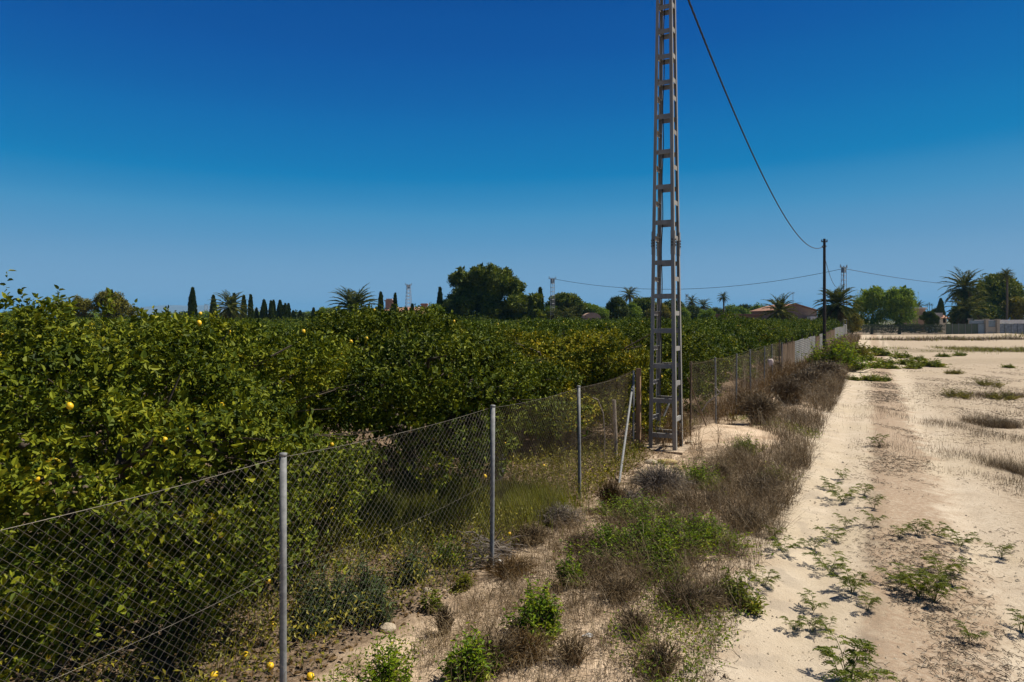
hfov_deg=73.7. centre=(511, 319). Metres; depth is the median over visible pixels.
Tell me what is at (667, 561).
green bush
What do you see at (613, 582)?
dry bush
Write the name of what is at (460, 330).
lemon tree
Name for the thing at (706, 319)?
lemon tree
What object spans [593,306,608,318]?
tree
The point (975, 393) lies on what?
dry weeds
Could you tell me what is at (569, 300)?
pine tree
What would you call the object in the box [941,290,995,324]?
date palm
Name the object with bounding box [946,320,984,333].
screen fence
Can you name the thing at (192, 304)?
cypress tree
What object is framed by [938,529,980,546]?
track weed
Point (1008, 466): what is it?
dry weeds
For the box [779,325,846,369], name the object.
sheet fence
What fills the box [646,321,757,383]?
lemon tree
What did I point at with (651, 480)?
dry bush
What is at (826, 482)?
track weed
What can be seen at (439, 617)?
dry bush
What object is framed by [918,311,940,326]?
shrub
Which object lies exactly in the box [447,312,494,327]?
lemon tree
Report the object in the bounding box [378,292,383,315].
cypress tree
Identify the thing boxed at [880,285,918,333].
pepper tree
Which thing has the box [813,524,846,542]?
track weed
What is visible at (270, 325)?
lemon tree
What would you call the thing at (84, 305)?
tree
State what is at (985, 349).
dry weeds
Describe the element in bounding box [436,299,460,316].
tree
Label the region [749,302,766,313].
tree
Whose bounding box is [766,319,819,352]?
lemon tree
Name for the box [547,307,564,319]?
date palm
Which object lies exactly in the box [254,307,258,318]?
cypress tree
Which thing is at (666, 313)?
tree
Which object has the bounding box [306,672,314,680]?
fallen lemon
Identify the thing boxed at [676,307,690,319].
tree
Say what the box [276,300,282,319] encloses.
cypress tree
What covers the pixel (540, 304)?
cypress tree
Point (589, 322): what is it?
lemon tree
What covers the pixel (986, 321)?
gate pillar
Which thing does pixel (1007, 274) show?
fan palm
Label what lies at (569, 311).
date palm
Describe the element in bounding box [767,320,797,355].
lemon tree
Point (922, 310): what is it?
house
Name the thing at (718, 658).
straw
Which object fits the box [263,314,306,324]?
lemon tree
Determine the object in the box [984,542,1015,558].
track weed
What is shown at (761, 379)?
dry weeds
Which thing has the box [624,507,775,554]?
green bush
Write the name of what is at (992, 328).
gate
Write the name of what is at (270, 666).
fallen lemon
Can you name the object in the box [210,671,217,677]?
fallen lemon
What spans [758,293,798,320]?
date palm
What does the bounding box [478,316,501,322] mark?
lemon tree
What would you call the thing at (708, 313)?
shrub
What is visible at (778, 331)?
lemon tree
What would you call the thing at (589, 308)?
tree
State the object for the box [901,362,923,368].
weed clump
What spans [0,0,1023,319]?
sky
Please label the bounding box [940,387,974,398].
weed mat
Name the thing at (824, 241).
utility pole
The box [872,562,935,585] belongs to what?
track weed
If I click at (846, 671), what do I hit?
track weed
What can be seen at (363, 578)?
green bush
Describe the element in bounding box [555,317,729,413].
lemon tree
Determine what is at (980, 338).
dry weeds
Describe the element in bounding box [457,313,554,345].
lemon tree
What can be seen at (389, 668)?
green bush
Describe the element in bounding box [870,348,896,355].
weed clump
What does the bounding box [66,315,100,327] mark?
lemon tree
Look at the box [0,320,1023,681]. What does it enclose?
ground
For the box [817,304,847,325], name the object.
tree
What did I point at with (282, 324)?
lemon tree
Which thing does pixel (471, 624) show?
dry grass
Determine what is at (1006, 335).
dry weeds
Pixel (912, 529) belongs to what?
track weed
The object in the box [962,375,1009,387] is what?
weed mat
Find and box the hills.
[50,305,276,317]
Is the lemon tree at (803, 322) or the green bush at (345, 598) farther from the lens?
the lemon tree at (803, 322)
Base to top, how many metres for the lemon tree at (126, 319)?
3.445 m
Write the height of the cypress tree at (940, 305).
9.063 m
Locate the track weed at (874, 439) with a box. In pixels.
[866,434,889,446]
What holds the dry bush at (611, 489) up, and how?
on the ground at (948, 492)
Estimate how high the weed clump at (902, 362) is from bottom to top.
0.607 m
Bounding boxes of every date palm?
[209,289,251,319]
[326,283,382,318]
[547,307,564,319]
[556,305,580,319]
[618,286,639,301]
[684,293,699,305]
[695,298,711,309]
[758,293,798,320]
[809,283,863,328]
[916,300,927,310]
[937,267,992,322]
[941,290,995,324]
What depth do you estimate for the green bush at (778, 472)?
11.70 m
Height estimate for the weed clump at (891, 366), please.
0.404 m
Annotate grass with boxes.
[0,412,704,681]
[264,475,506,564]
[267,444,798,681]
[359,462,519,519]
[415,470,605,550]
[617,356,812,443]
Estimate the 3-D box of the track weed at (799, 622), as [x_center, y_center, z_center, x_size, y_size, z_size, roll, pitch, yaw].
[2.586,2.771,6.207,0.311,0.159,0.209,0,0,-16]
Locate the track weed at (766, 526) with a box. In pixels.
[762,525,785,535]
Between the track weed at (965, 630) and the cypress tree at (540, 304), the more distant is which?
the cypress tree at (540, 304)
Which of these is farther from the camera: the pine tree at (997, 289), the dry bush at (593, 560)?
the pine tree at (997, 289)
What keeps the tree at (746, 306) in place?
on the ground at (948, 492)
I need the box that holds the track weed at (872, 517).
[861,510,887,525]
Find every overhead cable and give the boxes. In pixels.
[556,269,839,288]
[688,0,823,248]
[848,269,954,284]
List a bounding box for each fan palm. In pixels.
[717,292,730,313]
[997,269,1016,319]
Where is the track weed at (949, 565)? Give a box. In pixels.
[920,550,974,573]
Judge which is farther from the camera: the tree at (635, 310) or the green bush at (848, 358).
the tree at (635, 310)
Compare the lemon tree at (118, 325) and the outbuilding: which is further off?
the outbuilding
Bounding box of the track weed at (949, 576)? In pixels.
[935,567,967,584]
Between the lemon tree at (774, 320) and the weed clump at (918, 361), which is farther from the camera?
the lemon tree at (774, 320)
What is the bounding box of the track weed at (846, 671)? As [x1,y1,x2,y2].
[812,628,899,681]
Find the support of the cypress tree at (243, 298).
on the ground at (948, 492)
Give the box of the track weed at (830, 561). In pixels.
[802,550,850,574]
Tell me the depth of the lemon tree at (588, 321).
51.35 m
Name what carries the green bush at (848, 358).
on the ground at (948, 492)
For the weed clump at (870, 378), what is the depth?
31.21 m
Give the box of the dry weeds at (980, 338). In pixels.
[859,334,1023,340]
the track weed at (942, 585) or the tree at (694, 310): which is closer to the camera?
the track weed at (942, 585)
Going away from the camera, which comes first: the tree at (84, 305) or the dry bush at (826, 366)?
the dry bush at (826, 366)
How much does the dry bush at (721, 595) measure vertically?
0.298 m
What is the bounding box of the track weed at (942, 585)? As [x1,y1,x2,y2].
[907,567,967,601]
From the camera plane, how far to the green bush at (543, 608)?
5.91 m
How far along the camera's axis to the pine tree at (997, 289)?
149.10 m
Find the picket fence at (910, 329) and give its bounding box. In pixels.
[848,323,944,334]
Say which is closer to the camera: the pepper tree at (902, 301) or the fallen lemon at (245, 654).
the fallen lemon at (245, 654)
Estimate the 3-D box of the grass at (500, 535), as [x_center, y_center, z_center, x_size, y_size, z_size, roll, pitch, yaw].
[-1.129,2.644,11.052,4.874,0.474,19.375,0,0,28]
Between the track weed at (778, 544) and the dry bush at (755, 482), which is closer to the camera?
the track weed at (778, 544)
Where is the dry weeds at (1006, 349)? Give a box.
[884,345,1023,352]
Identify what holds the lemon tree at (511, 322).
on the ground at (948, 492)
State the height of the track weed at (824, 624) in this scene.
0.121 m
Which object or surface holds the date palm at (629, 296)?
on the ground at (948, 492)
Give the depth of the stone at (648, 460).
13.10 m
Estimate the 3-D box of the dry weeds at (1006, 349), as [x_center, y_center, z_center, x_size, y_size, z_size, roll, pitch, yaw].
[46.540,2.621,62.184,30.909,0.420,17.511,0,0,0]
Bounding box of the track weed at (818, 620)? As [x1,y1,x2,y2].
[797,615,825,632]
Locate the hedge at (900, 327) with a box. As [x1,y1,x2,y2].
[847,324,942,332]
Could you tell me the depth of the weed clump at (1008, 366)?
39.77 m
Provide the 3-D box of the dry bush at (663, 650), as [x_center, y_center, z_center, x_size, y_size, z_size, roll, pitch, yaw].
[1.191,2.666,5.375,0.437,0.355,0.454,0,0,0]
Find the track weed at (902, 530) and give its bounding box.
[890,525,909,537]
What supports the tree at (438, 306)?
on the ground at (948, 492)
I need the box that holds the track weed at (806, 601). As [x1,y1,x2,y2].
[796,588,829,610]
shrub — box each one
[696,307,716,320]
[844,313,863,334]
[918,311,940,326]
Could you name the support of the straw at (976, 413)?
on the ground at (948, 492)
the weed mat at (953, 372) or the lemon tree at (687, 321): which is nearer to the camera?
the weed mat at (953, 372)
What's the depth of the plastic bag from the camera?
26.53 m
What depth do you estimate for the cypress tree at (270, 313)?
129.69 m
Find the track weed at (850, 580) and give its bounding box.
[826,563,875,592]
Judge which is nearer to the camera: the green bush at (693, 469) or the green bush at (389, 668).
the green bush at (389, 668)
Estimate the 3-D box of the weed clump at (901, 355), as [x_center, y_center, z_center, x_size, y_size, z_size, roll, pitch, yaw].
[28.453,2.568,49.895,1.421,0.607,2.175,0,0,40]
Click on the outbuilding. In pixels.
(755, 316)
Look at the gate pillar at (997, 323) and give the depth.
127.70 m
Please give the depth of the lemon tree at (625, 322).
41.07 m
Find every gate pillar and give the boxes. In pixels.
[983,319,989,333]
[994,319,1000,332]
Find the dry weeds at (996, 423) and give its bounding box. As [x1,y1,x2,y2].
[829,394,1023,456]
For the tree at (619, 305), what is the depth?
129.45 m
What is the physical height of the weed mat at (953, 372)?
0.422 m
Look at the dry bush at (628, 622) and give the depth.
5.94 m
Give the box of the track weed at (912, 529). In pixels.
[901,519,933,534]
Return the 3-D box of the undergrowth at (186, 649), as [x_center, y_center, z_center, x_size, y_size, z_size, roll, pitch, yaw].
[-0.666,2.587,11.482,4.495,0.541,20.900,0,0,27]
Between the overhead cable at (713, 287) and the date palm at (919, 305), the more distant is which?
the date palm at (919, 305)
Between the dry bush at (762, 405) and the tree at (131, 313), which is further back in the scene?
the tree at (131, 313)
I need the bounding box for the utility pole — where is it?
[821,239,827,348]
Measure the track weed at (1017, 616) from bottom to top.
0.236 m
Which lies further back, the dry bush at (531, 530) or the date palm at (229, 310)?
the date palm at (229, 310)
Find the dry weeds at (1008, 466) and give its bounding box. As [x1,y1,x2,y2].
[814,423,1023,506]
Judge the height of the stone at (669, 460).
0.165 m
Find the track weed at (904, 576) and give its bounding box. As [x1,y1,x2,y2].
[893,568,936,597]
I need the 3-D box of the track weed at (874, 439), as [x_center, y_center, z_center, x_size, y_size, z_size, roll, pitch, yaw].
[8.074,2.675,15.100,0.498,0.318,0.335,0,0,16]
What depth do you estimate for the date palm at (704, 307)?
169.60 m
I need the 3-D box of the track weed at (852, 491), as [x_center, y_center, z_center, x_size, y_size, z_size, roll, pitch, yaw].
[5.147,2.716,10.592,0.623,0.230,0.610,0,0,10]
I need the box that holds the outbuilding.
[715,314,763,319]
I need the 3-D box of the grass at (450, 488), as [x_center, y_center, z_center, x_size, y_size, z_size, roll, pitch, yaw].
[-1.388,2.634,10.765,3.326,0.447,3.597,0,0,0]
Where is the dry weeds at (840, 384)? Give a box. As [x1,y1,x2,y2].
[556,359,852,613]
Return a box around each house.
[384,299,428,315]
[749,303,817,320]
[899,307,926,330]
[933,313,948,331]
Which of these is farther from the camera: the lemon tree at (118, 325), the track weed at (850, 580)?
the lemon tree at (118, 325)
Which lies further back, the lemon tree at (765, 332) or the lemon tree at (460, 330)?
the lemon tree at (765, 332)
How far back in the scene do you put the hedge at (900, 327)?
128.94 m
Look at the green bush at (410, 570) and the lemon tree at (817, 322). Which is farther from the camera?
the lemon tree at (817, 322)
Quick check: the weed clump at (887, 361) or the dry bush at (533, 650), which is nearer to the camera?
the dry bush at (533, 650)
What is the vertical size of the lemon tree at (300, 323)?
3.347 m
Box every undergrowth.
[0,406,712,681]
[312,415,824,681]
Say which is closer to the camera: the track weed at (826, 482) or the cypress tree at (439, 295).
the track weed at (826, 482)
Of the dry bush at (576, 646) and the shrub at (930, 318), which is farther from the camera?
the shrub at (930, 318)
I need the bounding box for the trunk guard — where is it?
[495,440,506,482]
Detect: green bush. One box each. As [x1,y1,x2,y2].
[287,547,343,615]
[287,584,338,639]
[318,548,367,624]
[343,539,400,613]
[353,566,398,633]
[357,631,413,681]
[389,527,431,588]
[419,582,448,612]
[423,534,472,567]
[433,622,510,681]
[446,565,477,593]
[499,574,564,648]
[541,537,588,588]
[546,508,758,569]
[582,489,685,524]
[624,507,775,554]
[634,543,689,580]
[669,455,726,494]
[712,566,769,617]
[723,431,767,455]
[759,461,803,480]
[797,330,888,371]
[836,337,884,358]
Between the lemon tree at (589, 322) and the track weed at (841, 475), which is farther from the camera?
the lemon tree at (589, 322)
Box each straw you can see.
[332,398,834,681]
[811,370,1023,681]
[898,365,1023,566]
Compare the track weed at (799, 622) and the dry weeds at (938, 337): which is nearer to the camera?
the track weed at (799, 622)
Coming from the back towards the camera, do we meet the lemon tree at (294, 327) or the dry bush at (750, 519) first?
the lemon tree at (294, 327)
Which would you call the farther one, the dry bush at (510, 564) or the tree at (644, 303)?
the tree at (644, 303)
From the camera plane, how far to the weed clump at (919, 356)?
46.95 m
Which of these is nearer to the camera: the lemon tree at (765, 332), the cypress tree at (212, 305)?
the lemon tree at (765, 332)
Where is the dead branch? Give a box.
[701,387,722,410]
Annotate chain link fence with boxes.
[0,368,640,681]
[662,342,782,435]
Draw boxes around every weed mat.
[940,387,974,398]
[942,368,967,373]
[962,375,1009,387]
[982,389,1019,399]
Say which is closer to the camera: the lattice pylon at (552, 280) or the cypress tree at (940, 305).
the lattice pylon at (552, 280)
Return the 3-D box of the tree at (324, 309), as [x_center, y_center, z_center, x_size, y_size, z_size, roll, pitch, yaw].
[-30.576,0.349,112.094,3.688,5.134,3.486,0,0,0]
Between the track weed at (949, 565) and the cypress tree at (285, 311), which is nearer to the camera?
the track weed at (949, 565)
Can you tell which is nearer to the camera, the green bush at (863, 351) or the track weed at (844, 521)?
the track weed at (844, 521)
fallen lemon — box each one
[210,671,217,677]
[241,651,249,658]
[266,662,273,669]
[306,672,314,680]
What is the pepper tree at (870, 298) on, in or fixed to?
on the ground at (948, 492)
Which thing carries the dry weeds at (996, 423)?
on the ground at (948, 492)
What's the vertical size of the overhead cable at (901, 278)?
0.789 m
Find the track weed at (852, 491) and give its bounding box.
[821,484,860,500]
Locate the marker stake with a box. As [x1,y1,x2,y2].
[612,400,617,462]
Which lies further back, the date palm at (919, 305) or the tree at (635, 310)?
the date palm at (919, 305)
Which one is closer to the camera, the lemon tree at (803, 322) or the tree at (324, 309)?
the lemon tree at (803, 322)
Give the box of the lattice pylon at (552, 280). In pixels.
[549,276,555,319]
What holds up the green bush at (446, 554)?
on the ground at (948, 492)
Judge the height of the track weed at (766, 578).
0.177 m
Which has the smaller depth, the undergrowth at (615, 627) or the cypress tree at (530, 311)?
the undergrowth at (615, 627)
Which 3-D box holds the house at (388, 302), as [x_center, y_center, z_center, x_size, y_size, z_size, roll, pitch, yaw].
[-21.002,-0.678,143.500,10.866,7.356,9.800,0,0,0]
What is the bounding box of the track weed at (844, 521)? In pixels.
[834,513,859,525]
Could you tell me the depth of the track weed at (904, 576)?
6.92 m
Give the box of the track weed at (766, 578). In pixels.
[740,564,780,589]
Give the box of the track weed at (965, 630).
[952,619,992,642]
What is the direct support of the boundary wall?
on the ground at (948, 492)
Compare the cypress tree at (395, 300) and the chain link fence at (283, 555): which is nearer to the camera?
the chain link fence at (283, 555)
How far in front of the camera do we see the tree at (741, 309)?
182.30 m
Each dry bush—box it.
[432,598,454,635]
[464,618,527,671]
[477,550,544,582]
[497,621,558,673]
[511,520,558,545]
[529,499,585,531]
[545,625,600,666]
[561,527,608,552]
[572,546,627,579]
[590,570,647,603]
[595,477,627,511]
[614,487,647,509]
[615,599,655,635]
[626,451,695,497]
[638,632,690,677]
[650,572,727,621]
[702,582,732,608]
[708,459,737,478]
[716,500,781,535]
[724,388,768,413]
[729,468,784,496]
[730,385,789,423]
[763,368,815,403]
[787,362,834,389]
[799,358,848,378]
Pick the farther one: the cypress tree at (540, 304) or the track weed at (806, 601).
the cypress tree at (540, 304)
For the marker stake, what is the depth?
13.17 m
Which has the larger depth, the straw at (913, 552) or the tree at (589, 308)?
the tree at (589, 308)
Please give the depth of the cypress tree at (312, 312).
129.74 m
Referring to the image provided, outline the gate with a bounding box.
[989,321,995,333]
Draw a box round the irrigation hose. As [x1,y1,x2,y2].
[592,397,604,456]
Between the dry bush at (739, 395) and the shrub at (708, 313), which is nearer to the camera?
the dry bush at (739, 395)
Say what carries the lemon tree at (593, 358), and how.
on the ground at (948, 492)
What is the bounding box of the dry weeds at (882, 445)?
[851,438,953,456]
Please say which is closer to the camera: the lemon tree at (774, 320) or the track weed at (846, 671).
the track weed at (846, 671)
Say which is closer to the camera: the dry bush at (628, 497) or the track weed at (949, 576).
the track weed at (949, 576)
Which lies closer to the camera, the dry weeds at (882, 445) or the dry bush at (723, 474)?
the dry bush at (723, 474)
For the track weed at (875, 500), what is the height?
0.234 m
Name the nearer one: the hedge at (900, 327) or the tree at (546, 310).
the hedge at (900, 327)
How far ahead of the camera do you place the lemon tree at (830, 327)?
81.11 m
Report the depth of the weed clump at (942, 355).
51.09 m
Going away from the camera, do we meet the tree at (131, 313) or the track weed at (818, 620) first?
the track weed at (818, 620)
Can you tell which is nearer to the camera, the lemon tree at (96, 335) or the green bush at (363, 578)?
the green bush at (363, 578)
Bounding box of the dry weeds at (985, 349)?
[859,344,1023,353]
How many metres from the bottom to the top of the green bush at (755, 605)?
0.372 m
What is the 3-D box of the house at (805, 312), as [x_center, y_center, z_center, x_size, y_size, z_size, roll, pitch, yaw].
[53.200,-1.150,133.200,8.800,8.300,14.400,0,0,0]
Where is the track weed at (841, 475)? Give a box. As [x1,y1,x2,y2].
[835,468,849,479]
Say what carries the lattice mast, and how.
on the ground at (948, 492)
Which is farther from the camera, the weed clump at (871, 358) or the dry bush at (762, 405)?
the weed clump at (871, 358)
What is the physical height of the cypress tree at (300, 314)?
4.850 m
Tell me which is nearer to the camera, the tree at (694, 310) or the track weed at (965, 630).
the track weed at (965, 630)
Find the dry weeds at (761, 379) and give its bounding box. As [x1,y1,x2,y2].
[628,354,814,448]
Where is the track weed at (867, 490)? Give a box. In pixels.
[856,483,874,495]
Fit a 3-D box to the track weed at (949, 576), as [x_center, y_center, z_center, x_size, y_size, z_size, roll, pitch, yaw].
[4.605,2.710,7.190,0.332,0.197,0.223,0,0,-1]
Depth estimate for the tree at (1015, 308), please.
145.47 m
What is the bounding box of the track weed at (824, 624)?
[817,615,836,630]
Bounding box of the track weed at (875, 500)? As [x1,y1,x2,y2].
[860,494,885,508]
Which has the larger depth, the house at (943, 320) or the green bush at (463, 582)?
the house at (943, 320)
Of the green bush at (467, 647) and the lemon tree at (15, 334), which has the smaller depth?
the green bush at (467, 647)
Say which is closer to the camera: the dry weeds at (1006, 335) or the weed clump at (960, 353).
the weed clump at (960, 353)
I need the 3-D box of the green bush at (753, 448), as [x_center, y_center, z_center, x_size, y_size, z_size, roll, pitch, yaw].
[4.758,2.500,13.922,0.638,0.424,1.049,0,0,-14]
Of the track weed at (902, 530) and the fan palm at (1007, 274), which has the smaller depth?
the track weed at (902, 530)
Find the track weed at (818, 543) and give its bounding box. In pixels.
[799,536,828,549]
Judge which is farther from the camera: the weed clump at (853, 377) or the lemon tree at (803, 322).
the lemon tree at (803, 322)
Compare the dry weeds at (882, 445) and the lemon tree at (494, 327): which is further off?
the lemon tree at (494, 327)
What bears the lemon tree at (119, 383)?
on the ground at (948, 492)
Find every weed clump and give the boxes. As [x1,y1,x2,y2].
[846,375,864,380]
[857,353,878,360]
[860,373,880,381]
[862,346,887,351]
[866,360,889,367]
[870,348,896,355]
[874,357,897,364]
[874,374,891,380]
[878,363,904,368]
[890,351,912,357]
[895,356,915,364]
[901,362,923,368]
[910,355,930,360]
[913,358,935,365]
[918,358,952,367]
[934,353,952,356]
[952,351,967,355]
[998,364,1017,367]
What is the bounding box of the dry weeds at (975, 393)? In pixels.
[890,386,1023,399]
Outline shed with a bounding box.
[581,313,600,319]
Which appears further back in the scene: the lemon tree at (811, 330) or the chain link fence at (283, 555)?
the lemon tree at (811, 330)
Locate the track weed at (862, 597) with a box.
[856,592,881,610]
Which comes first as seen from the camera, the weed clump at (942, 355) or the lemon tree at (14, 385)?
the lemon tree at (14, 385)
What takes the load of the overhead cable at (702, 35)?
attached to the lattice mast
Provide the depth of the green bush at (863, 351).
49.18 m
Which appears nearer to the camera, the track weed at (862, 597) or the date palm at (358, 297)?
the track weed at (862, 597)
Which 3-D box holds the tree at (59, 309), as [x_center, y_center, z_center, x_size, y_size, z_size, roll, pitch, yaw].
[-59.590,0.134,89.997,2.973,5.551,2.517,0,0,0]
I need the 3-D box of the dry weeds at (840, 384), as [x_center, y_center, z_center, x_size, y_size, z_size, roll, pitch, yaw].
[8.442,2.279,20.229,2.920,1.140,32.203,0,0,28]
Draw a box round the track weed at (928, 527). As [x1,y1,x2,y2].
[916,518,951,535]
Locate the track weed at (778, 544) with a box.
[766,535,805,553]
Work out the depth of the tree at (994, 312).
145.84 m
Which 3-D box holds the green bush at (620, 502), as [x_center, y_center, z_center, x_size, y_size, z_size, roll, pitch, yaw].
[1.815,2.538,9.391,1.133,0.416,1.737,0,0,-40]
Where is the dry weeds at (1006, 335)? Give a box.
[989,331,1023,336]
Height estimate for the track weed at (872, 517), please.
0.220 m
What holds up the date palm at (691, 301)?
on the ground at (948, 492)
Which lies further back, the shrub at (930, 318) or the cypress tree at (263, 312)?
the shrub at (930, 318)
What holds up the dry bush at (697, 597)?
on the ground at (948, 492)
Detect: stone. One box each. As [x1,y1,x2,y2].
[379,622,395,633]
[644,459,657,464]
[657,459,676,464]
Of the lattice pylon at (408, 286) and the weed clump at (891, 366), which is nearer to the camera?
the weed clump at (891, 366)
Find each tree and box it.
[0,269,392,681]
[0,320,118,417]
[0,343,53,474]
[8,318,63,336]
[45,313,139,334]
[51,300,68,322]
[65,332,322,439]
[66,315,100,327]
[70,294,94,319]
[77,318,193,344]
[89,289,131,319]
[126,305,139,317]
[187,287,197,317]
[193,302,599,492]
[198,311,208,317]
[208,294,216,317]
[236,323,298,337]
[240,296,246,318]
[247,294,253,318]
[251,317,301,333]
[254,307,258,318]
[259,299,267,318]
[262,319,297,333]
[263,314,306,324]
[263,319,311,326]
[267,300,273,321]
[272,300,276,319]
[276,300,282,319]
[283,303,288,319]
[287,303,291,318]
[291,310,296,318]
[296,312,310,319]
[297,310,303,320]
[299,316,333,330]
[311,307,314,317]
[314,307,335,316]
[316,313,465,404]
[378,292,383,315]
[393,292,397,310]
[425,303,445,315]
[436,286,442,303]
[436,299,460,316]
[441,318,671,445]
[444,262,546,321]
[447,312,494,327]
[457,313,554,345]
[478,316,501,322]
[493,317,526,324]
[510,312,603,341]
[513,316,569,330]
[527,296,534,319]
[536,287,544,319]
[544,292,587,317]
[544,305,561,319]
[554,315,584,321]
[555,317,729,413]
[560,319,634,336]
[571,302,597,319]
[571,318,612,326]
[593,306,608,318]
[605,295,629,319]
[607,313,667,328]
[624,302,642,318]
[629,296,656,318]
[642,317,693,327]
[646,302,670,319]
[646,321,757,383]
[663,299,688,311]
[670,315,706,324]
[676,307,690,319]
[677,316,724,324]
[682,318,780,375]
[687,305,699,319]
[691,310,779,359]
[712,307,725,313]
[722,318,795,362]
[725,303,740,313]
[727,306,750,313]
[738,304,751,308]
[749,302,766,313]
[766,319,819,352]
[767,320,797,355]
[770,318,807,334]
[777,319,828,346]
[783,318,817,335]
[789,315,828,338]
[793,315,837,341]
[815,317,842,328]
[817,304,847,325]
[853,285,888,324]
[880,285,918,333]
[935,298,945,315]
[947,301,1005,323]
[973,272,1023,306]
[998,296,1023,319]
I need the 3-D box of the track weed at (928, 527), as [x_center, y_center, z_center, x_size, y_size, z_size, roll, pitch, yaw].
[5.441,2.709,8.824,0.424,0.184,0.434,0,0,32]
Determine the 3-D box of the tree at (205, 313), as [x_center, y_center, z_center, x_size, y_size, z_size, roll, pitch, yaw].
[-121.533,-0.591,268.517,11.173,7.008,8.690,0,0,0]
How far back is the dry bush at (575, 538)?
8.13 m
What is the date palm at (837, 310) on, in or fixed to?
on the ground at (948, 492)
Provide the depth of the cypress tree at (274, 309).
133.80 m
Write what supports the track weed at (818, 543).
on the ground at (948, 492)
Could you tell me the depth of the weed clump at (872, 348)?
59.50 m
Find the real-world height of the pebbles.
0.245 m
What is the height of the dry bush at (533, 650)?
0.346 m
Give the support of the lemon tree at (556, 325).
on the ground at (948, 492)
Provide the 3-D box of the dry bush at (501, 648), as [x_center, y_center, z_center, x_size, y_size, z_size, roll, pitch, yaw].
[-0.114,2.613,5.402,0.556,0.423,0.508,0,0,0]
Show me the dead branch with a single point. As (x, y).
(711, 399)
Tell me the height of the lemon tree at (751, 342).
3.091 m
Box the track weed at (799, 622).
[779,616,807,630]
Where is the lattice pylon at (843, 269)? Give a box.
[840,264,847,324]
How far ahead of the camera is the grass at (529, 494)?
9.91 m
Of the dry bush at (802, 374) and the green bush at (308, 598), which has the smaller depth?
the green bush at (308, 598)
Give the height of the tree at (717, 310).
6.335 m
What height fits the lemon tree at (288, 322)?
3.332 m
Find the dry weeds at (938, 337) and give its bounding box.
[860,334,1017,340]
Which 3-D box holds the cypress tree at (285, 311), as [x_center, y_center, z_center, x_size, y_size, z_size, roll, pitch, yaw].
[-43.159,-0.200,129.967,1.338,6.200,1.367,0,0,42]
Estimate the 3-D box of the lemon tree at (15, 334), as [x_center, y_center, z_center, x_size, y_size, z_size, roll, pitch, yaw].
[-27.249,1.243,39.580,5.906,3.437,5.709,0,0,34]
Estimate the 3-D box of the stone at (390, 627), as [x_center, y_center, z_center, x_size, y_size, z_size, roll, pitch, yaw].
[-1.121,2.790,6.162,0.158,0.109,0.140,0,0,0]
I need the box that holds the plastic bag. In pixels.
[768,359,772,366]
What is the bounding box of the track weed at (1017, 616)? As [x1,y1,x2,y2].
[1005,608,1023,632]
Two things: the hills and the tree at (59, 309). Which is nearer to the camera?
the tree at (59, 309)
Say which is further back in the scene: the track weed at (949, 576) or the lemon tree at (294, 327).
the lemon tree at (294, 327)
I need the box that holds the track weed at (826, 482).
[821,476,842,488]
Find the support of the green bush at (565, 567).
on the ground at (948, 492)
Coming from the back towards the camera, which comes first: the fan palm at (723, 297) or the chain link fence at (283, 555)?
the fan palm at (723, 297)
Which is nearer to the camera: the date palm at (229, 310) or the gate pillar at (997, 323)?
the date palm at (229, 310)
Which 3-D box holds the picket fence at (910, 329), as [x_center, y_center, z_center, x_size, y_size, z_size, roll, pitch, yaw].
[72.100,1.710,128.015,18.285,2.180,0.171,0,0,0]
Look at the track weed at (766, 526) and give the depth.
8.67 m
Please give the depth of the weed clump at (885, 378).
31.07 m
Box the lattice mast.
[644,0,691,454]
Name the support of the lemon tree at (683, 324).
on the ground at (948, 492)
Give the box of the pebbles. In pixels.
[344,394,1023,681]
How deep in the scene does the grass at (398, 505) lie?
8.96 m
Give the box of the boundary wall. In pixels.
[989,320,1023,333]
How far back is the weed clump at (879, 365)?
39.55 m
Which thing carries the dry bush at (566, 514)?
on the ground at (948, 492)
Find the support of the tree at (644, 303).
on the ground at (948, 492)
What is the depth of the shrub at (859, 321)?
123.24 m
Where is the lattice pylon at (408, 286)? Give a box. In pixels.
[405,283,411,306]
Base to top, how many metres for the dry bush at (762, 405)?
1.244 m
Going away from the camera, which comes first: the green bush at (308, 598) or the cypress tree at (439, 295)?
the green bush at (308, 598)
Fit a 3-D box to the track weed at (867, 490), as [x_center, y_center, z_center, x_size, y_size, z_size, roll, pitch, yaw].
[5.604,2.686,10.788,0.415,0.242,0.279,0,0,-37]
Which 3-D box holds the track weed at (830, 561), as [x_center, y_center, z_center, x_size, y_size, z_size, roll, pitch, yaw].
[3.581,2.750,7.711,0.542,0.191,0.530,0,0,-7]
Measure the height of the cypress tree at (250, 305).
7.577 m

